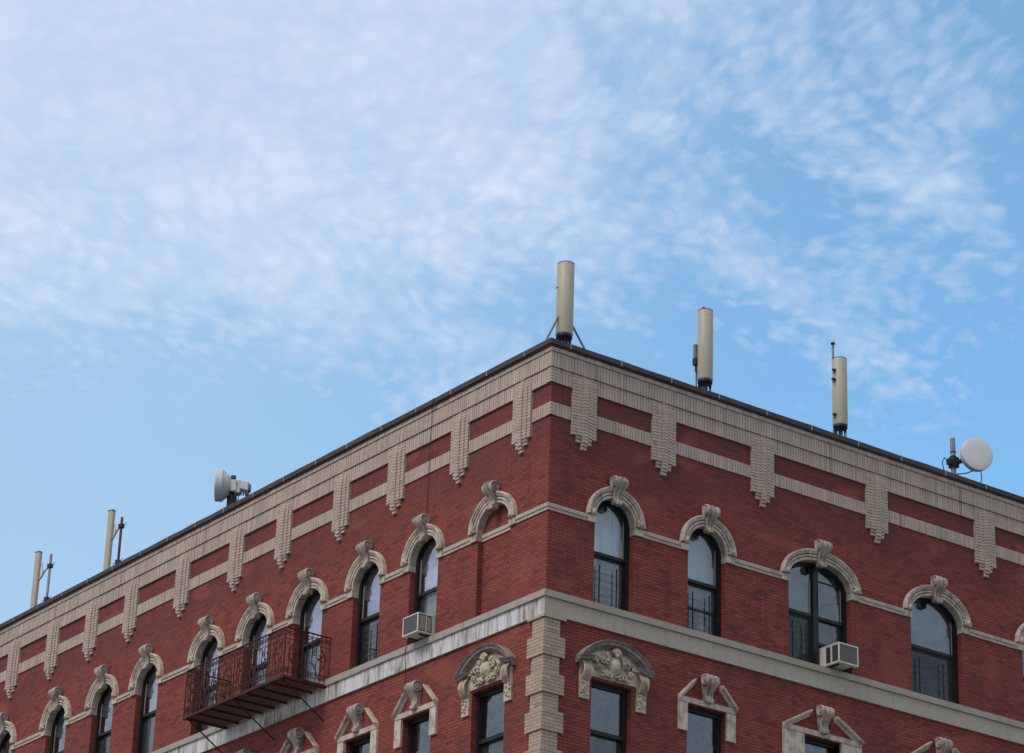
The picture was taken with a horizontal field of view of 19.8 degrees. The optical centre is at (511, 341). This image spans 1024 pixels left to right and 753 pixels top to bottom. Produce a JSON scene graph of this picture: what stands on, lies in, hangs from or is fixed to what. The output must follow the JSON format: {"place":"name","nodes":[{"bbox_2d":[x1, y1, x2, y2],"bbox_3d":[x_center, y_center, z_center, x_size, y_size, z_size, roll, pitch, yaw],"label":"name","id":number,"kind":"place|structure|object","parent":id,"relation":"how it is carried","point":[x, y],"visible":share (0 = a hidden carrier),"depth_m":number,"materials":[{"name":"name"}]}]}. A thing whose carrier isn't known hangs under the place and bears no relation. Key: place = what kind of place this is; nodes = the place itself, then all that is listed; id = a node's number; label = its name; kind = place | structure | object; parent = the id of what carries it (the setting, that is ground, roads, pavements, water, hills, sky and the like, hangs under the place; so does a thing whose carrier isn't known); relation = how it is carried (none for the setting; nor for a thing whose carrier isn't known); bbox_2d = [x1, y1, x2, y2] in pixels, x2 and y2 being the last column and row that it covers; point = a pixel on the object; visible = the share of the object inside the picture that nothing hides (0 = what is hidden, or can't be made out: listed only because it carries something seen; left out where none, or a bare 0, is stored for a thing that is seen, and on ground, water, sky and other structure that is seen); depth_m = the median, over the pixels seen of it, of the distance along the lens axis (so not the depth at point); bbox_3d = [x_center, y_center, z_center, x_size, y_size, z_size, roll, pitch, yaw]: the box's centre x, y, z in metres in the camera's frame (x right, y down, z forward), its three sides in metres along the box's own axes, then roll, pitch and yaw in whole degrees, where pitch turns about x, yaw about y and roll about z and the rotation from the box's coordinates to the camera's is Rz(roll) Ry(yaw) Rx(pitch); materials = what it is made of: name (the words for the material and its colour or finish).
{"place":"outdoors","nodes":[
{"label":"outdoors","id":0,"kind":"place"},
{"bbox_2d":[0,0,1023,623],"label":"sky","id":1,"kind":"structure","parent":0,"point":[247,239],"materials":[{"name":"blue"}]},
{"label":"pavement","id":2,"kind":"structure","parent":0,"visible":0},
{"bbox_2d":[0,337,1023,752],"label":"apartment building","id":3,"kind":"structure","parent":2,"relation":"on","point":[534,459],"depth_m":60.16,"materials":[{"name":"red brick"}]},
{"bbox_2d":[0,733,10,752],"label":"window","id":4,"kind":"structure","parent":3,"relation":"in","point":[2,746],"depth_m":73.56,"materials":[{"name":"black paint"}]},
{"bbox_2d":[30,551,54,607],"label":"panel antenna","id":5,"kind":"object","parent":3,"relation":"on","point":[38,564],"visible":0.66,"depth_m":75.09,"materials":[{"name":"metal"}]},
{"bbox_2d":[50,707,64,752],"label":"window","id":6,"kind":"structure","parent":3,"relation":"in","point":[55,724],"depth_m":71.40,"materials":[{"name":"black paint"}]},
{"bbox_2d":[94,686,111,752],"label":"window","id":7,"kind":"structure","parent":3,"relation":"in","point":[99,736],"depth_m":69.59,"materials":[{"name":"black paint"}]},
{"bbox_2d":[103,509,126,570],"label":"panel antenna","id":8,"kind":"object","parent":3,"relation":"on","point":[111,533],"visible":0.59,"depth_m":72.30,"materials":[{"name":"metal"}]},
{"bbox_2d":[137,665,156,752],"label":"window","id":9,"kind":"structure","parent":3,"relation":"in","point":[143,717],"depth_m":67.93,"materials":[{"name":"black paint"}]},
{"bbox_2d":[144,670,157,752],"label":"window curtain","id":10,"kind":"object","parent":3,"relation":"hanging from","point":[150,723],"depth_m":67.93,"materials":[{"name":"white fabric"}]},
{"bbox_2d":[196,637,217,732],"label":"window","id":11,"kind":"structure","parent":3,"relation":"in","point":[207,649],"depth_m":66.14,"materials":[{"name":"black paint"}]},
{"bbox_2d":[203,642,218,730],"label":"window curtain","id":12,"kind":"object","parent":3,"relation":"hanging from","point":[214,652],"depth_m":66.14,"materials":[{"name":"white fabric"}]},
{"bbox_2d":[214,469,250,505],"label":"dish antenna","id":13,"kind":"object","parent":3,"relation":"on","point":[229,488],"visible":0.82,"depth_m":67.77,"materials":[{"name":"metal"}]},
{"bbox_2d":[246,615,266,689],"bbox_3d":[-5.471,7.069,64.153,0.105,2.284,1.028,18,-29,-32],"label":"window","id":14,"kind":"structure","parent":3,"relation":"in","point":[254,630],"depth_m":64.61,"materials":[{"name":"black paint"}]},
{"bbox_2d":[183,626,330,752],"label":"iron balcony","id":15,"kind":"structure","parent":3,"relation":"attached to","point":[271,693],"depth_m":62.20,"materials":[{"name":"black metal"}]},
{"bbox_2d":[254,619,267,685],"bbox_3d":[-5.349,7.088,64.241,0.062,2.249,0.993,18,-29,-32],"label":"window curtain","id":16,"kind":"object","parent":3,"relation":"hanging from","point":[263,630],"depth_m":64.58,"materials":[{"name":"white fabric"}]},
{"bbox_2d":[297,590,320,678],"bbox_3d":[-4.215,6.406,62.592,0.105,2.284,1.088,18,-29,-32],"label":"window","id":17,"kind":"structure","parent":3,"relation":"in","point":[310,598],"depth_m":62.99,"materials":[{"name":"black paint"}]},
{"bbox_2d":[305,595,321,682],"bbox_3d":[-4.093,6.427,62.682,0.058,2.249,1.052,18,-29,-32],"label":"window curtain","id":18,"kind":"object","parent":3,"relation":"attached to","point":[315,621],"depth_m":62.92,"materials":[{"name":"white fabric"}]},
{"bbox_2d":[350,737,369,752],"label":"window","id":19,"kind":"structure","parent":3,"relation":"in","point":[353,746],"depth_m":59.99,"materials":[{"name":"black paint"}]},
{"bbox_2d":[355,564,378,666],"bbox_3d":[-2.862,5.710,60.948,0.155,2.284,1.008,18,-29,-32],"label":"window","id":20,"kind":"structure","parent":3,"relation":"in","point":[362,621],"depth_m":61.10,"materials":[{"name":"black paint"}]},
{"bbox_2d":[365,569,380,627],"bbox_3d":[-2.742,5.277,61.228,0.052,1.269,0.971,18,-29,-32],"label":"window curtain","id":21,"kind":"object","parent":3,"relation":"attached to","point":[373,599],"depth_m":61.40,"materials":[{"name":"white fabric"}]},
{"bbox_2d":[405,641,412,684],"bbox_3d":[-2.069,6.441,58.865,0.098,1.006,0.311,18,-29,-32],"label":"hanging cable","id":22,"kind":"object","parent":3,"relation":"attached to","point":[405,666],"visible":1,"depth_m":58.90,"materials":[{"name":"black rubber"}]},
{"bbox_2d":[407,714,428,752],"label":"window","id":23,"kind":"structure","parent":3,"relation":"in","point":[411,724],"depth_m":58.43,"materials":[{"name":"black paint"}]},
{"bbox_2d":[402,612,435,641],"bbox_3d":[-1.760,5.771,58.774,0.685,0.440,0.540,18,-29,-32],"label":"air conditioner","id":24,"kind":"object","parent":3,"relation":"attached to","point":[417,626],"visible":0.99,"depth_m":58.55,"materials":[{"name":"metal"}]},
{"bbox_2d":[413,538,436,642],"bbox_3d":[-1.645,5.049,59.396,0.105,2.284,0.988,18,-29,-32],"label":"window","id":25,"kind":"structure","parent":3,"relation":"in","point":[418,581],"depth_m":59.79,"materials":[{"name":"black paint"}]},
{"bbox_2d":[422,543,437,615],"bbox_3d":[-1.523,5.069,59.484,0.062,2.249,0.952,18,-29,-32],"label":"window curtain","id":26,"kind":"object","parent":3,"relation":"hanging from","point":[429,582],"depth_m":59.75,"materials":[{"name":"white fabric"}]},
{"bbox_2d":[426,398,433,512],"bbox_3d":[-1.689,2.359,60.280,0.161,2.469,0.273,18,-29,-32],"label":"hanging cable","id":27,"kind":"object","parent":3,"relation":"hanging from","point":[429,458],"visible":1,"depth_m":60.35,"materials":[{"name":"black rubber"}]},
{"bbox_2d":[476,685,503,752],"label":"window","id":28,"kind":"structure","parent":3,"relation":"in","point":[480,741],"depth_m":56.54,"materials":[{"name":"black paint"}]},
{"bbox_2d":[545,261,585,348],"bbox_3d":[1.041,-0.165,58.749,1.360,3.036,0.395,18,-29,-32],"label":"canister antenna","id":29,"kind":"object","parent":3,"relation":"on","point":[563,322],"visible":0.67,"depth_m":58.85,"materials":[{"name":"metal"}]},
{"bbox_2d":[593,506,622,608],"bbox_3d":[1.784,4.214,57.341,0.933,2.249,0.072,18,-29,-32],"label":"window curtain","id":30,"kind":"object","parent":3,"relation":"hanging from","point":[608,534],"depth_m":57.46,"materials":[{"name":"white fabric"}]},
{"bbox_2d":[590,681,626,752],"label":"window","id":31,"kind":"structure","parent":3,"relation":"in","point":[621,739],"depth_m":56.01,"materials":[{"name":"black paint"}]},
{"bbox_2d":[593,501,629,610],"bbox_3d":[1.856,4.197,57.244,0.968,2.284,0.155,18,-29,-32],"label":"window","id":32,"kind":"structure","parent":3,"relation":"in","point":[624,562],"depth_m":57.26,"materials":[{"name":"black paint"}]},
{"bbox_2d":[692,344,698,386],"bbox_3d":[3.786,1.139,60.552,0.117,2.320,0.121,18,-29,-32],"label":"box antenna","id":33,"kind":"object","parent":3,"relation":"on","point":[695,358],"visible":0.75,"depth_m":60.83,"materials":[{"name":"metal"}]},
{"bbox_2d":[688,534,713,616],"bbox_3d":[3.672,4.613,58.710,0.930,1.729,0.044,18,-29,-32],"label":"window curtain","id":34,"kind":"object","parent":3,"relation":"hanging from","point":[700,561],"depth_m":58.80,"materials":[{"name":"white fabric"}]},
{"bbox_2d":[697,619,706,632],"bbox_3d":[3.773,5.734,58.355,0.356,0.420,0.170,18,-29,-32],"label":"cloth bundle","id":35,"kind":"object","parent":3,"relation":"on","point":[701,625],"visible":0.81,"depth_m":58.31,"materials":[{"name":"grey fabric"}]},
{"bbox_2d":[687,529,720,636],"bbox_3d":[3.743,4.828,58.494,0.968,2.284,0.155,18,-29,-32],"label":"window","id":36,"kind":"structure","parent":3,"relation":"in","point":[716,589],"depth_m":58.50,"materials":[{"name":"black paint"}]},
{"bbox_2d":[688,707,720,752],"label":"window","id":37,"kind":"structure","parent":3,"relation":"in","point":[717,718],"depth_m":57.40,"materials":[{"name":"black paint"}]},
{"bbox_2d":[697,306,712,390],"bbox_3d":[3.973,0.760,60.737,0.329,3.176,0.403,18,-29,-32],"label":"canister antenna","id":38,"kind":"object","parent":3,"relation":"on","point":[705,351],"visible":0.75,"depth_m":60.84,"materials":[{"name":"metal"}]},
{"bbox_2d":[788,567,806,623],"bbox_3d":[5.747,5.109,60.169,0.780,1.299,0.042,18,-29,-32],"label":"window curtain","id":39,"kind":"object","parent":3,"relation":"attached to","point":[797,583],"depth_m":60.24,"materials":[{"name":"white fabric"}]},
{"bbox_2d":[789,562,846,672],"bbox_3d":[6.167,5.636,60.095,1.698,2.284,0.165,18,-29,-32],"label":"window","id":40,"kind":"structure","parent":3,"relation":"in","point":[813,616],"depth_m":60.14,"materials":[{"name":"black paint"}]},
{"bbox_2d":[805,738,838,751],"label":"window","id":41,"kind":"structure","parent":3,"relation":"in","point":[807,741],"depth_m":59.02,"materials":[{"name":"black paint"}]},
{"bbox_2d":[819,642,858,671],"bbox_3d":[6.606,6.479,59.721,0.540,0.460,0.730,18,-29,-32],"label":"air conditioner","id":42,"kind":"object","parent":3,"relation":"attached to","point":[841,656],"visible":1,"depth_m":59.50,"materials":[{"name":"metal"}]},
{"bbox_2d":[831,339,847,436],"bbox_3d":[7.012,1.585,62.799,0.346,3.565,0.409,0,-24,3],"label":"canister antenna","id":43,"kind":"object","parent":3,"relation":"on","point":[839,397],"visible":0.81,"depth_m":62.85,"materials":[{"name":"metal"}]},
{"bbox_2d":[911,603,949,664],"bbox_3d":[8.738,6.109,62.150,1.430,1.299,0.042,18,-29,-32],"label":"window curtain","id":44,"kind":"object","parent":3,"relation":"attached to","point":[929,627],"depth_m":62.22,"materials":[{"name":"white fabric"}]},
{"bbox_2d":[911,598,958,703],"bbox_3d":[8.802,6.520,61.846,1.468,2.284,0.155,18,-29,-32],"label":"window","id":45,"kind":"structure","parent":3,"relation":"in","point":[952,658],"depth_m":61.93,"materials":[{"name":"black paint"}]},
{"bbox_2d":[942,438,992,481],"bbox_3d":[9.950,3.111,64.217,1.148,2.140,0.595,18,-29,-32],"label":"dish antenna","id":46,"kind":"object","parent":3,"relation":"on","point":[976,454],"visible":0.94,"depth_m":64.42,"materials":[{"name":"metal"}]}
]}

